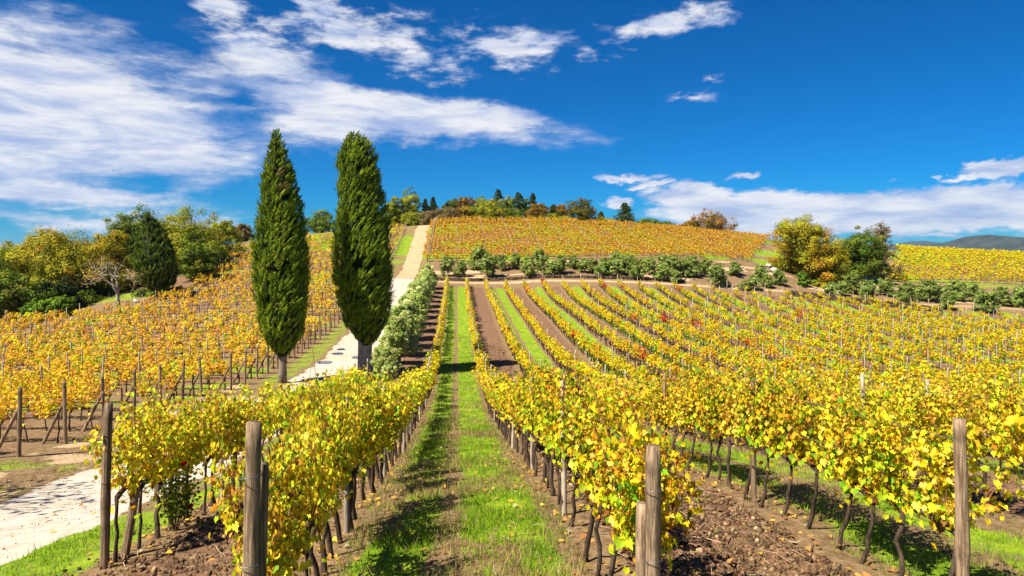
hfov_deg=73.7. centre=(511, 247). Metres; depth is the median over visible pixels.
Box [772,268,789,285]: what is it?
olive tree
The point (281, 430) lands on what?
vineyard post
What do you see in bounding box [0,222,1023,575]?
ground
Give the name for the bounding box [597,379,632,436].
grapevine
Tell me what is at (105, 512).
vineyard post
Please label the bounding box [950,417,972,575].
vineyard post
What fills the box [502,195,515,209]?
oak tree
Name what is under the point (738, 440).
grapevine
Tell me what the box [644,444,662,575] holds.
vineyard post
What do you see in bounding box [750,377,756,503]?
vineyard post
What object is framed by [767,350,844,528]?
grapevine
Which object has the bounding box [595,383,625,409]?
grapevine
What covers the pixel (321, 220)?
oak tree
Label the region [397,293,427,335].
olive tree
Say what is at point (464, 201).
oak tree
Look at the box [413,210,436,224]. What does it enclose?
bush
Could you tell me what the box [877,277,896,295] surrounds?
olive tree
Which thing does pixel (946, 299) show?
olive tree
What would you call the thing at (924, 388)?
grapevine
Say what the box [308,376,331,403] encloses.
grapevine
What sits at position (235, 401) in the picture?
grapevine
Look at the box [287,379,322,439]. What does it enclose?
grapevine
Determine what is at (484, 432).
grass
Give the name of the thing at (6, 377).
grapevine
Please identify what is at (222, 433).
grapevine
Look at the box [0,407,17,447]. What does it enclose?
brace post
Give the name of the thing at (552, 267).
olive tree
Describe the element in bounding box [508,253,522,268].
olive tree
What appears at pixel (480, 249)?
olive tree
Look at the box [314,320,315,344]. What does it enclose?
vineyard post
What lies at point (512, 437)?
vineyard post
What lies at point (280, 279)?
cypress tree
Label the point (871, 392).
grapevine
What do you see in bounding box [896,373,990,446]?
grapevine
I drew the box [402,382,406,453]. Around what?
vineyard post
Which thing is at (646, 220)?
bush
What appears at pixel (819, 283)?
bush
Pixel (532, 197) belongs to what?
fir tree
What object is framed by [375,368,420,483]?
grapevine
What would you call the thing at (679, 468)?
grapevine
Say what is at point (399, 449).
grapevine
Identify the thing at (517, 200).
fir tree
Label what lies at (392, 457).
grapevine
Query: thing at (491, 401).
grapevine
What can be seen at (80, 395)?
grapevine
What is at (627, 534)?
grapevine
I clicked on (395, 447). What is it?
grapevine
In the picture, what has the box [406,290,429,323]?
olive tree
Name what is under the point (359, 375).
grapevine
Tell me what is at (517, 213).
bush
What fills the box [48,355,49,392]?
vineyard post
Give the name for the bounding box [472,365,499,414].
grapevine
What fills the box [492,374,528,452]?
grapevine
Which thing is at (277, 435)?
grapevine
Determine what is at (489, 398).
grapevine
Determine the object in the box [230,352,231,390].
vineyard post
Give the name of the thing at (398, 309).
olive tree
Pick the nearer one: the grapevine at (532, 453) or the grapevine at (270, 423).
the grapevine at (532, 453)
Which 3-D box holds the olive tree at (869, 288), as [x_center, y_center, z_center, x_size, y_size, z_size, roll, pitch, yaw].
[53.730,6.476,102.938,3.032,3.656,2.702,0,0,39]
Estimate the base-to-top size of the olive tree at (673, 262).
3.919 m
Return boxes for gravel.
[0,396,267,557]
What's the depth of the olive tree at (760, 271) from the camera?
106.57 m
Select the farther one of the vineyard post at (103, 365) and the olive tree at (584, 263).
the olive tree at (584, 263)
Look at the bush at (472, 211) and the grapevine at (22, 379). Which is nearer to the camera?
the grapevine at (22, 379)
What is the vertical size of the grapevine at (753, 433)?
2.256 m
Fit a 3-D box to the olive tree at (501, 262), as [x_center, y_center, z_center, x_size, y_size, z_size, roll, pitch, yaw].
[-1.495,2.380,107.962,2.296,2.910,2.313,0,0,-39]
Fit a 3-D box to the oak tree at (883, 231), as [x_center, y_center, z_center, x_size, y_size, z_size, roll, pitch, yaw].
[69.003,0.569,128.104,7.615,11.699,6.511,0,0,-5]
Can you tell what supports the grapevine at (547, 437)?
on the ground at (410, 258)
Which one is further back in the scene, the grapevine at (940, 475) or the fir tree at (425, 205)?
the fir tree at (425, 205)
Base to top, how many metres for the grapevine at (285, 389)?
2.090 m
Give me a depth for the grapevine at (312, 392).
19.47 m
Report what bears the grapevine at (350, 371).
on the ground at (410, 258)
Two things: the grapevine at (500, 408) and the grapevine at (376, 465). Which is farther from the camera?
the grapevine at (500, 408)
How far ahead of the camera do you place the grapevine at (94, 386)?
24.28 m
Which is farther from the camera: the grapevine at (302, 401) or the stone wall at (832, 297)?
the stone wall at (832, 297)
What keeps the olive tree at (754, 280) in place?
on the ground at (410, 258)
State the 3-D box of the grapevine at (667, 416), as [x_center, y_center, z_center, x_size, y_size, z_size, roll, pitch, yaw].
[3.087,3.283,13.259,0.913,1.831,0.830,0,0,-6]
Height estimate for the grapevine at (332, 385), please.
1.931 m
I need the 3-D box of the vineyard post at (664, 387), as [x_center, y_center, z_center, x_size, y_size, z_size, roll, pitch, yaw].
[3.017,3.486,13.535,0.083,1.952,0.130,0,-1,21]
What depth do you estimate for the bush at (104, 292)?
84.96 m
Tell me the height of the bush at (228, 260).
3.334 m
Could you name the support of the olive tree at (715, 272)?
on the ground at (410, 258)
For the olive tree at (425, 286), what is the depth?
71.38 m
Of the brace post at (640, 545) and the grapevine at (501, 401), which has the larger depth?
the grapevine at (501, 401)
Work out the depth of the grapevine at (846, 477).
6.96 m
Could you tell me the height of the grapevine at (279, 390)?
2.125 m
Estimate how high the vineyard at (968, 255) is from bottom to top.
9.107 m
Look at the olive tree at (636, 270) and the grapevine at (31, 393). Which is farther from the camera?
the olive tree at (636, 270)
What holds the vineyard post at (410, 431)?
on the ground at (410, 258)
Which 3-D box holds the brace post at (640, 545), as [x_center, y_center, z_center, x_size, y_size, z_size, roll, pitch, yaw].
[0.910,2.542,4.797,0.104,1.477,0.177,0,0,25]
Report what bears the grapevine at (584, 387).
on the ground at (410, 258)
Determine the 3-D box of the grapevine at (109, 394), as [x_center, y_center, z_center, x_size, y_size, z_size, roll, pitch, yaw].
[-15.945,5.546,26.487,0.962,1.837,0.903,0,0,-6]
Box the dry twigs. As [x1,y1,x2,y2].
[108,470,842,575]
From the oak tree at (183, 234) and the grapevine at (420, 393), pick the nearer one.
the grapevine at (420, 393)
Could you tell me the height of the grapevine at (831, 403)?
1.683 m
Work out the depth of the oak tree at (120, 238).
89.53 m
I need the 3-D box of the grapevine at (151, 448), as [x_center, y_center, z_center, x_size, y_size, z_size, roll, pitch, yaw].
[-4.693,2.743,8.888,0.780,2.361,1.184,0,0,27]
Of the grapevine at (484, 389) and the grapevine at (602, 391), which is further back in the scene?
the grapevine at (484, 389)
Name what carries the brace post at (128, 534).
on the ground at (410, 258)
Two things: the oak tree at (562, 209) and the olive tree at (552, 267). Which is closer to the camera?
the olive tree at (552, 267)
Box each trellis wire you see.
[547,390,644,458]
[549,371,968,442]
[600,369,1019,401]
[645,404,969,495]
[660,423,947,530]
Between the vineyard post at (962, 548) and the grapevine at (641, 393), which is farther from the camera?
the grapevine at (641, 393)
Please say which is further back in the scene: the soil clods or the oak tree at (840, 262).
the oak tree at (840, 262)
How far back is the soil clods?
7.73 m
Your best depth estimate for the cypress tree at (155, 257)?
78.88 m
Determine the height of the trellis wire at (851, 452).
4.352 m
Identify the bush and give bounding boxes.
[0,268,57,320]
[17,298,57,322]
[27,276,84,308]
[44,294,77,315]
[75,288,104,306]
[78,285,125,298]
[111,279,140,291]
[130,287,156,297]
[144,461,201,531]
[152,285,188,297]
[214,252,231,266]
[397,211,424,225]
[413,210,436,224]
[434,206,463,222]
[461,205,485,222]
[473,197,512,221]
[499,207,527,222]
[536,213,561,222]
[595,217,616,224]
[636,217,661,227]
[659,221,675,227]
[811,279,826,287]
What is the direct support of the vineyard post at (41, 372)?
on the ground at (410, 258)
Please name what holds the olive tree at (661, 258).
on the ground at (410, 258)
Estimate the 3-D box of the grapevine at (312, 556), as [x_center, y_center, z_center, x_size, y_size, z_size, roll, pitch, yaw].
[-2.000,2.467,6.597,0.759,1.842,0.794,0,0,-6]
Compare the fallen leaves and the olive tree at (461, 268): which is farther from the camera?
the olive tree at (461, 268)
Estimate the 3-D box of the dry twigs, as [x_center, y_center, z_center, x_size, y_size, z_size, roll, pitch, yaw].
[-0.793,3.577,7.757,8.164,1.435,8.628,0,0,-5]
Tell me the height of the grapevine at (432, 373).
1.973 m
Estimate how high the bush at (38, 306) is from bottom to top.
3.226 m
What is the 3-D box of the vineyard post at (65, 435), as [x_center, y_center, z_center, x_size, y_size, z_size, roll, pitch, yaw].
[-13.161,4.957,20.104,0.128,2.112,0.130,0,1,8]
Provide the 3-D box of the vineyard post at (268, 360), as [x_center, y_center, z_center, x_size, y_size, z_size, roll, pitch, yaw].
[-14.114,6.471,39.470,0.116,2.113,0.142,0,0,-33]
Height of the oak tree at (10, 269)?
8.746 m
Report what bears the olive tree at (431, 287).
on the ground at (410, 258)
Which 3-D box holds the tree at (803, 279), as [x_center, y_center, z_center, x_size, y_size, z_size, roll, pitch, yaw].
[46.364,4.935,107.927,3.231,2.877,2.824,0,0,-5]
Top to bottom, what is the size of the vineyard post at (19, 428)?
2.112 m
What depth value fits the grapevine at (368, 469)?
11.43 m
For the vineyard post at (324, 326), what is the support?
on the ground at (410, 258)
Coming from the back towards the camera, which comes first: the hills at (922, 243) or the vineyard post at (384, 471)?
the hills at (922, 243)
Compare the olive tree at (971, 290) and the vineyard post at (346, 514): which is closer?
the vineyard post at (346, 514)
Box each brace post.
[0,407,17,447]
[41,401,62,443]
[81,391,104,431]
[114,384,134,421]
[120,481,140,558]
[142,379,158,412]
[168,372,182,403]
[186,367,201,396]
[217,364,229,389]
[232,359,244,384]
[246,356,255,378]
[258,351,268,372]
[259,462,268,575]
[635,501,645,575]
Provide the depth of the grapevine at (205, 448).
10.38 m
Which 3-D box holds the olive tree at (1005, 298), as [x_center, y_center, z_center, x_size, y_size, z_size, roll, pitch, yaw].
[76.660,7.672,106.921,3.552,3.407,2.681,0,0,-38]
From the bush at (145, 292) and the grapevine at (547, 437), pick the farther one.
the bush at (145, 292)
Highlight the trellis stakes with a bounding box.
[5,215,1020,338]
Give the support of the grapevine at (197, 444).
on the ground at (410, 258)
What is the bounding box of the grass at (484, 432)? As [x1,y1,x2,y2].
[0,333,1023,575]
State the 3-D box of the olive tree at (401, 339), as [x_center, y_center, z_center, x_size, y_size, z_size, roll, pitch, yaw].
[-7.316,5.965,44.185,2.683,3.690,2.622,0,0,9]
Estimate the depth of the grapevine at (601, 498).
6.09 m
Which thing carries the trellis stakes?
on the ground at (410, 258)
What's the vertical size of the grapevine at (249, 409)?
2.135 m
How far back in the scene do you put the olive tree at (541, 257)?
106.32 m
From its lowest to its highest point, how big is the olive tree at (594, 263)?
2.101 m
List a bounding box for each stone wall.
[439,275,686,281]
[789,290,942,311]
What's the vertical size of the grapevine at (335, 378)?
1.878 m
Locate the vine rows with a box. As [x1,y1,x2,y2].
[0,223,1023,458]
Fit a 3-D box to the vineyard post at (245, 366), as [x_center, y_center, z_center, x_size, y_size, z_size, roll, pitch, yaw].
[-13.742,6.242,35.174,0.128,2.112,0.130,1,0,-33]
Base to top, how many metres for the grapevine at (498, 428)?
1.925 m
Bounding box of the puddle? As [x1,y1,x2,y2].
[316,361,331,363]
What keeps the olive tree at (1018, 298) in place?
on the ground at (410, 258)
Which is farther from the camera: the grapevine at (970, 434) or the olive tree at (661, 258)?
the olive tree at (661, 258)
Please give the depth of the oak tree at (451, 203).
168.59 m
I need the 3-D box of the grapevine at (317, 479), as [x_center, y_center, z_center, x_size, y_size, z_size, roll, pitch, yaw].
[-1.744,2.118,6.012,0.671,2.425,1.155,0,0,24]
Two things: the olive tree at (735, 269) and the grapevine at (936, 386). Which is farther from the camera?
the olive tree at (735, 269)
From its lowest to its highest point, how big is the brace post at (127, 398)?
1.558 m
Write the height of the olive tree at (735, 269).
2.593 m
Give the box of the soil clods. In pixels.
[53,343,1023,575]
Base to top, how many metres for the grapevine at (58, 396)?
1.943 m
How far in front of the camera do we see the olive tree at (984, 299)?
100.94 m
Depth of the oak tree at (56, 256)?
83.84 m
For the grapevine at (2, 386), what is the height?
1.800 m
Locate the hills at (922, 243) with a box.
[887,241,940,250]
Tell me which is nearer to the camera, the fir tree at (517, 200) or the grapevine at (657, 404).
the grapevine at (657, 404)
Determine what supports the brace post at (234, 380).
on the ground at (410, 258)
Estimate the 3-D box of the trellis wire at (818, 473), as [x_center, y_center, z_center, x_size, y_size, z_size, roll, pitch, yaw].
[2.465,4.517,20.424,0.006,4.352,30.000,0,0,-5]
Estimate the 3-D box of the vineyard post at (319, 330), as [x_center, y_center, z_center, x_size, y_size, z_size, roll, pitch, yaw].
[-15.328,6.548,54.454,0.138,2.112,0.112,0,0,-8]
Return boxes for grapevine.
[0,367,13,409]
[0,373,18,399]
[0,377,17,421]
[0,385,28,442]
[0,396,8,438]
[5,366,32,411]
[13,371,42,419]
[17,376,47,430]
[26,385,59,442]
[27,365,54,410]
[39,370,62,419]
[43,376,76,431]
[53,373,74,403]
[57,376,82,420]
[62,376,92,428]
[67,366,94,411]
[73,372,187,562]
[79,375,109,403]
[87,368,113,401]
[101,366,200,548]
[129,372,153,398]
[130,399,213,538]
[146,381,221,522]
[147,379,225,529]
[193,369,250,510]
[196,383,264,497]
[197,386,260,506]
[200,382,256,489]
[200,423,321,575]
[211,420,315,575]
[215,390,273,491]
[242,380,277,474]
[254,381,288,461]
[257,390,287,439]
[259,382,298,462]
[262,348,369,575]
[262,408,343,575]
[269,388,287,452]
[271,379,353,558]
[278,386,302,451]
[281,381,361,543]
[283,391,306,457]
[284,382,315,454]
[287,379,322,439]
[289,367,380,575]
[292,377,326,411]
[296,376,328,441]
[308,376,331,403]
[311,387,338,409]
[321,374,340,396]
[322,373,349,405]
[323,377,388,487]
[327,370,349,401]
[329,364,404,530]
[330,373,352,395]
[333,366,401,519]
[336,367,357,389]
[336,369,351,393]
[338,375,388,478]
[345,363,368,383]
[348,368,405,502]
[349,368,364,390]
[355,380,419,494]
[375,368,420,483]
[375,379,409,468]
[376,377,411,473]
[381,378,413,465]
[384,378,412,463]
[385,381,417,457]
[386,375,418,459]
[391,373,420,442]
[395,373,422,433]
[398,367,426,435]
[399,369,425,423]
[402,375,423,444]
[405,374,414,439]
[406,371,429,430]
[411,366,431,420]
[412,369,431,422]
[413,376,428,428]
[414,371,431,414]
[416,363,434,410]
[418,368,432,411]
[470,365,497,411]
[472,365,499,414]
[473,371,501,417]
[477,370,510,429]
[478,373,510,439]
[480,370,511,432]
[482,381,501,427]
[483,376,514,445]
[487,373,501,421]
[489,377,525,443]
[492,374,508,434]
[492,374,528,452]
[493,377,518,440]
[494,381,528,449]
[499,375,519,448]
[505,370,547,476]
[505,380,523,454]
[506,373,535,468]
[507,378,526,461]
[514,354,561,487]
[517,363,553,470]
[523,358,573,504]
[523,361,586,515]
[523,363,553,482]
[533,360,583,495]
[545,340,609,526]
[548,376,647,575]
[554,380,644,561]
[572,386,706,575]
[575,402,670,575]
[577,380,597,407]
[585,373,600,401]
[591,419,708,562]
[593,376,645,435]
[595,373,614,414]
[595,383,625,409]
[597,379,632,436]
[601,381,638,432]
[604,367,655,432]
[613,369,670,438]
[617,384,652,428]
[634,380,686,455]
[639,382,666,430]
[645,369,693,464]
[664,368,700,463]
[668,380,706,472]
[683,350,735,477]
[688,353,741,482]
[692,371,743,488]
[721,372,793,499]
[727,381,749,450]
[731,343,788,507]
[733,381,749,451]
[746,352,820,516]
[766,366,823,428]
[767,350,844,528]
[778,383,816,454]
[803,365,851,454]
[804,385,901,548]
[808,372,874,426]
[812,377,847,445]
[814,368,910,563]
[821,381,844,458]
[836,376,902,444]
[841,384,933,575]
[854,381,895,446]
[866,386,879,422]
[868,382,905,407]
[869,363,923,489]
[876,382,952,497]
[890,405,1023,575]
[892,379,943,397]
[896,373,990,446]
[904,384,946,425]
[905,373,1010,515]
[923,387,955,429]
[933,366,983,466]
[940,387,966,417]
[965,361,1021,474]
[965,386,1005,458]
[979,359,1023,483]
[990,364,1023,479]
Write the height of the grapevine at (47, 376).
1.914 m
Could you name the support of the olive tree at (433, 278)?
on the ground at (410, 258)
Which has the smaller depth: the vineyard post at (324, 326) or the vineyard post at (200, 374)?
the vineyard post at (200, 374)
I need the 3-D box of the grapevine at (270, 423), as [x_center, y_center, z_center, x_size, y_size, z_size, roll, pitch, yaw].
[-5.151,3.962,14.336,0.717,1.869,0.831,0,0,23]
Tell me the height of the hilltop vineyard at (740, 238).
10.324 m
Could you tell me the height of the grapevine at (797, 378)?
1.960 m
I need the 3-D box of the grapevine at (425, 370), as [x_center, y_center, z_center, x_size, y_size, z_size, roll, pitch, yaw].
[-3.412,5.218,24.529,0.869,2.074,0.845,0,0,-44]
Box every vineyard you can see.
[422,215,769,261]
[884,243,1023,283]
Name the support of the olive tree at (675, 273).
on the ground at (410, 258)
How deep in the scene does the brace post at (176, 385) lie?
28.62 m
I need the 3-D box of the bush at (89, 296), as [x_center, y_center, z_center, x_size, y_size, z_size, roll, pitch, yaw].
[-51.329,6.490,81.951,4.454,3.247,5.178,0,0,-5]
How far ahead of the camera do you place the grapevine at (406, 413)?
14.55 m
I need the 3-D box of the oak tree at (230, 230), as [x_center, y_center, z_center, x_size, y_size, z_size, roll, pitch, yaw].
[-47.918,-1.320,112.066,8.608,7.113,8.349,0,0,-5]
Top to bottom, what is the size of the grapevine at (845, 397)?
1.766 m
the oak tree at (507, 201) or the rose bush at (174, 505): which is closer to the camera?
the rose bush at (174, 505)
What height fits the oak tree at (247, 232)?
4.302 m
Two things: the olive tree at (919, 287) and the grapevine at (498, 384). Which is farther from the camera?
the olive tree at (919, 287)
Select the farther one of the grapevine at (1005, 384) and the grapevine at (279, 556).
the grapevine at (1005, 384)
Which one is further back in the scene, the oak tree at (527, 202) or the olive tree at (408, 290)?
the oak tree at (527, 202)
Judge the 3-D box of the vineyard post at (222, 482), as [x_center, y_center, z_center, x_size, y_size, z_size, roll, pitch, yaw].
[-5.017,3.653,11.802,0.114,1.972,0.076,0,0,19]
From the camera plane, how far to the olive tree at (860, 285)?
107.12 m
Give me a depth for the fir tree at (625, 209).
161.50 m
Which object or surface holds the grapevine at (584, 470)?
on the ground at (410, 258)
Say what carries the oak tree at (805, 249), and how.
on the ground at (410, 258)
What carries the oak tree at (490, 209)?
on the ground at (410, 258)
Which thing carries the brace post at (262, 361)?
on the ground at (410, 258)
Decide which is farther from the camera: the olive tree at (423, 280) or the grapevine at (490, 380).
the olive tree at (423, 280)
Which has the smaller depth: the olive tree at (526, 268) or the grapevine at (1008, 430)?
the grapevine at (1008, 430)
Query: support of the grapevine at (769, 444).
on the ground at (410, 258)
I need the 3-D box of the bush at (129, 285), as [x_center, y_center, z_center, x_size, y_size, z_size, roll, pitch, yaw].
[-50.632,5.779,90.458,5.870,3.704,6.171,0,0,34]
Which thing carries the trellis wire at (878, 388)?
on the ground at (410, 258)
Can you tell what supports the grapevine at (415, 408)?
on the ground at (410, 258)
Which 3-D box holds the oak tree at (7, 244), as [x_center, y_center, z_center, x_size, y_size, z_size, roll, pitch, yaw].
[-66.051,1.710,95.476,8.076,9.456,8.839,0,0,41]
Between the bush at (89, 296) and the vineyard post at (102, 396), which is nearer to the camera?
the vineyard post at (102, 396)
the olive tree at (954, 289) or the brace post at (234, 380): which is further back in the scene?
the olive tree at (954, 289)
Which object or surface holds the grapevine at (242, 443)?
on the ground at (410, 258)
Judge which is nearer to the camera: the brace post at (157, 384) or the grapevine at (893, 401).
the grapevine at (893, 401)
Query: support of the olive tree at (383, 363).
on the ground at (410, 258)
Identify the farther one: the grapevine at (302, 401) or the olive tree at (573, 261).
the olive tree at (573, 261)
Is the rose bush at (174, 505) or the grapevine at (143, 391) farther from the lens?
the grapevine at (143, 391)
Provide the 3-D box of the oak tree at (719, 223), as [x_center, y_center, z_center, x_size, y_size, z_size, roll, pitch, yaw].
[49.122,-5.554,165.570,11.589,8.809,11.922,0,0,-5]
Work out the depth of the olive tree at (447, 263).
103.64 m
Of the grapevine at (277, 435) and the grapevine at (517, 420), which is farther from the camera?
the grapevine at (277, 435)
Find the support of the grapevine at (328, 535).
on the ground at (410, 258)
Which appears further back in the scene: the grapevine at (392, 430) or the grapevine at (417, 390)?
the grapevine at (417, 390)
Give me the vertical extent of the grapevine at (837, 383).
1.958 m
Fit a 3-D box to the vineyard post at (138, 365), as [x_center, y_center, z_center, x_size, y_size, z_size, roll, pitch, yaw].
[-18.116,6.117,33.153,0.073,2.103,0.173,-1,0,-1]
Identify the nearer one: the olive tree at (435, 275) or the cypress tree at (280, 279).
the cypress tree at (280, 279)
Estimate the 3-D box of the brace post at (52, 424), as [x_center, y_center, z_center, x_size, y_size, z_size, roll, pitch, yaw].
[-13.511,5.212,20.055,0.802,1.558,0.093,0,0,-10]
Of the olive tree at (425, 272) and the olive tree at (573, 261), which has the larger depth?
the olive tree at (573, 261)
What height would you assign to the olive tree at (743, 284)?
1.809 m
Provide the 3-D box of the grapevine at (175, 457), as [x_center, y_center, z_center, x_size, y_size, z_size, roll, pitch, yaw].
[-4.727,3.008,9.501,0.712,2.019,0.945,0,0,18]
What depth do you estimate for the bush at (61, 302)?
73.29 m
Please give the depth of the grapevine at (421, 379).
21.83 m
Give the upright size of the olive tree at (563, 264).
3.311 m
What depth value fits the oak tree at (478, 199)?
170.41 m
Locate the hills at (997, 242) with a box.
[931,235,1023,255]
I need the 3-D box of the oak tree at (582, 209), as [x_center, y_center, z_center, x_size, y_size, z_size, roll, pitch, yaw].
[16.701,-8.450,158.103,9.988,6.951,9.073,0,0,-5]
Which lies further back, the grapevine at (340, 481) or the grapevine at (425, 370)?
the grapevine at (425, 370)
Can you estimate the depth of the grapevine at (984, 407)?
15.59 m
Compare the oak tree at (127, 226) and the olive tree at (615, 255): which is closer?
the oak tree at (127, 226)
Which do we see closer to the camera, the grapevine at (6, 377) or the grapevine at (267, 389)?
the grapevine at (267, 389)
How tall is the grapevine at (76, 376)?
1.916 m
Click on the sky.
(846, 114)
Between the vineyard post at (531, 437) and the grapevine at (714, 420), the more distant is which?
the vineyard post at (531, 437)
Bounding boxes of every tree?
[0,227,75,279]
[0,243,35,297]
[0,255,24,300]
[4,224,134,291]
[75,252,147,313]
[88,230,134,280]
[94,202,176,278]
[131,212,179,298]
[139,204,231,270]
[176,242,221,279]
[208,219,245,256]
[231,223,254,241]
[249,127,312,383]
[303,208,339,233]
[328,130,395,375]
[370,341,402,381]
[377,312,419,364]
[379,303,423,356]
[384,197,402,226]
[385,301,420,333]
[397,186,424,217]
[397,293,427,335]
[404,287,429,307]
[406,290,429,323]
[407,282,431,314]
[409,279,432,306]
[414,270,434,288]
[415,277,433,301]
[418,267,437,285]
[419,273,434,294]
[420,198,428,211]
[421,263,438,281]
[429,197,437,210]
[439,255,455,275]
[441,198,457,222]
[452,195,480,222]
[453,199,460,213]
[453,259,467,276]
[467,245,493,269]
[468,253,481,269]
[473,195,487,205]
[475,254,499,277]
[492,189,509,214]
[496,254,508,270]
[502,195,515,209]
[508,192,530,217]
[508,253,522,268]
[519,255,539,275]
[521,198,530,211]
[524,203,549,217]
[528,193,537,215]
[532,249,549,270]
[542,260,559,274]
[547,204,560,215]
[554,204,569,215]
[554,254,569,273]
[562,197,602,223]
[568,254,579,268]
[576,257,591,272]
[588,259,597,270]
[594,257,617,275]
[609,202,642,225]
[610,250,622,271]
[612,256,630,274]
[625,255,637,269]
[629,261,645,276]
[636,257,645,268]
[642,256,657,274]
[652,263,669,280]
[656,254,668,265]
[662,255,684,274]
[667,269,681,283]
[677,216,707,231]
[678,258,697,276]
[683,255,707,276]
[692,207,738,233]
[699,257,712,274]
[706,263,726,286]
[726,261,744,275]
[735,279,750,289]
[745,274,760,289]
[754,265,768,279]
[759,274,772,287]
[765,212,851,282]
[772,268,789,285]
[795,270,815,286]
[819,248,851,280]
[821,282,838,294]
[834,225,892,280]
[836,282,850,295]
[838,272,860,293]
[854,282,863,294]
[858,280,879,298]
[869,219,905,279]
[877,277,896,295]
[891,282,919,303]
[913,283,928,300]
[918,279,944,301]
[932,285,951,298]
[938,292,957,308]
[946,278,966,300]
[962,283,985,301]
[972,288,1000,312]
[994,286,1011,305]
[1008,284,1023,307]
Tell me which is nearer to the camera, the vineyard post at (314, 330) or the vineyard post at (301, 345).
the vineyard post at (301, 345)
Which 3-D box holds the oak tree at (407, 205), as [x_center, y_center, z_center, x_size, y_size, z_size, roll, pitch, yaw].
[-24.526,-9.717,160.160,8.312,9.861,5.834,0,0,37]
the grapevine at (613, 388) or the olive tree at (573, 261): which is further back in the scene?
the olive tree at (573, 261)
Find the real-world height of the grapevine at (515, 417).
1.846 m
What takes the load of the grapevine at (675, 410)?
on the ground at (410, 258)
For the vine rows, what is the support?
on the ground at (410, 258)
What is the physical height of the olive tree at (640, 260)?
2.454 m
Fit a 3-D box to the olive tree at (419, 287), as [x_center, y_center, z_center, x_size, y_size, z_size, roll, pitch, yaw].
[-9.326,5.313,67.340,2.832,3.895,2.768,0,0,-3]
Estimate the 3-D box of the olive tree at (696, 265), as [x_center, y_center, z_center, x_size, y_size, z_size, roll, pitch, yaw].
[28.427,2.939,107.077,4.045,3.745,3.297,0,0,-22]
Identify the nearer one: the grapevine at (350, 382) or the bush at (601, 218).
the grapevine at (350, 382)
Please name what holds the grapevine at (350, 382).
on the ground at (410, 258)
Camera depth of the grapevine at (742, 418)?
15.78 m
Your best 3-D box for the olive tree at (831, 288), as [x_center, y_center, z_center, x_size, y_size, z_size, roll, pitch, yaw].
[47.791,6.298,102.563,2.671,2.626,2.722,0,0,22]
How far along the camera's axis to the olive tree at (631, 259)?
107.85 m
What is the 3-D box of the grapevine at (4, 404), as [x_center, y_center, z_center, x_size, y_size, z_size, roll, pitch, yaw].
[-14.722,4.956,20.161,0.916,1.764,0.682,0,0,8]
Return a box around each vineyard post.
[10,373,12,419]
[16,387,22,456]
[40,365,42,401]
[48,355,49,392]
[62,380,67,443]
[68,360,69,378]
[98,402,114,569]
[100,374,104,431]
[102,356,104,373]
[133,369,135,420]
[138,352,139,390]
[159,364,161,410]
[181,359,184,403]
[198,356,202,396]
[219,402,223,501]
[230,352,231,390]
[239,421,261,575]
[244,349,246,384]
[256,345,257,378]
[267,346,268,373]
[279,417,282,459]
[301,338,302,353]
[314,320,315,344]
[319,317,320,339]
[324,313,325,335]
[343,396,348,533]
[383,387,385,478]
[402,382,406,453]
[409,378,411,434]
[511,377,515,447]
[529,376,533,469]
[561,380,566,515]
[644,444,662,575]
[662,374,665,454]
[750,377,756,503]
[860,373,866,470]
[925,379,929,393]
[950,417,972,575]
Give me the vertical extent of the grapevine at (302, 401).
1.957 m
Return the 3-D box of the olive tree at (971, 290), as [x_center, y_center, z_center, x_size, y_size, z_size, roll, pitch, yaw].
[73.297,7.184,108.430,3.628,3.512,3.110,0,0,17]
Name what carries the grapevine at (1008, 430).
on the ground at (410, 258)
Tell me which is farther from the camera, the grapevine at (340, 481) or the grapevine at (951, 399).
the grapevine at (951, 399)
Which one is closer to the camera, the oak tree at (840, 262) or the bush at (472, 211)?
the oak tree at (840, 262)
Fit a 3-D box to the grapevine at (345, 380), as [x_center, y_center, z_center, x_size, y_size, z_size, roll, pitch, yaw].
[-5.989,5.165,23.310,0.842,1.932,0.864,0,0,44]
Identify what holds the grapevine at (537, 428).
on the ground at (410, 258)
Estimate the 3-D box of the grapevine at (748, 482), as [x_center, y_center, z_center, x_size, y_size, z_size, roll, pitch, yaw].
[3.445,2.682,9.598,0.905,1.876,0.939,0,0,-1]
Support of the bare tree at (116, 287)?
on the ground at (410, 258)
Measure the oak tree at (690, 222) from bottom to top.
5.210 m
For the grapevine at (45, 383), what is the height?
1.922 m
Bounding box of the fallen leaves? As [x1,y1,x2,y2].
[2,393,1016,575]
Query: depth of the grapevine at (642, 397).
14.26 m
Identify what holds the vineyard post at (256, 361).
on the ground at (410, 258)
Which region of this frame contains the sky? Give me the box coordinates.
[0,0,1023,246]
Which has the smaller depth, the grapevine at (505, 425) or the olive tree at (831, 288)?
the grapevine at (505, 425)
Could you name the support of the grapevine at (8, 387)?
on the ground at (410, 258)
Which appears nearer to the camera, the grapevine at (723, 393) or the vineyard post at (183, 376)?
the grapevine at (723, 393)
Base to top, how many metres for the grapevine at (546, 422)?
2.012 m
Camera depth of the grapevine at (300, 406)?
17.07 m
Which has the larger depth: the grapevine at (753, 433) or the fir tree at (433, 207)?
the fir tree at (433, 207)
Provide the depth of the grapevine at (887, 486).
6.42 m
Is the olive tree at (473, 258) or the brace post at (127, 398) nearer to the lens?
the brace post at (127, 398)
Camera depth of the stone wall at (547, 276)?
101.70 m

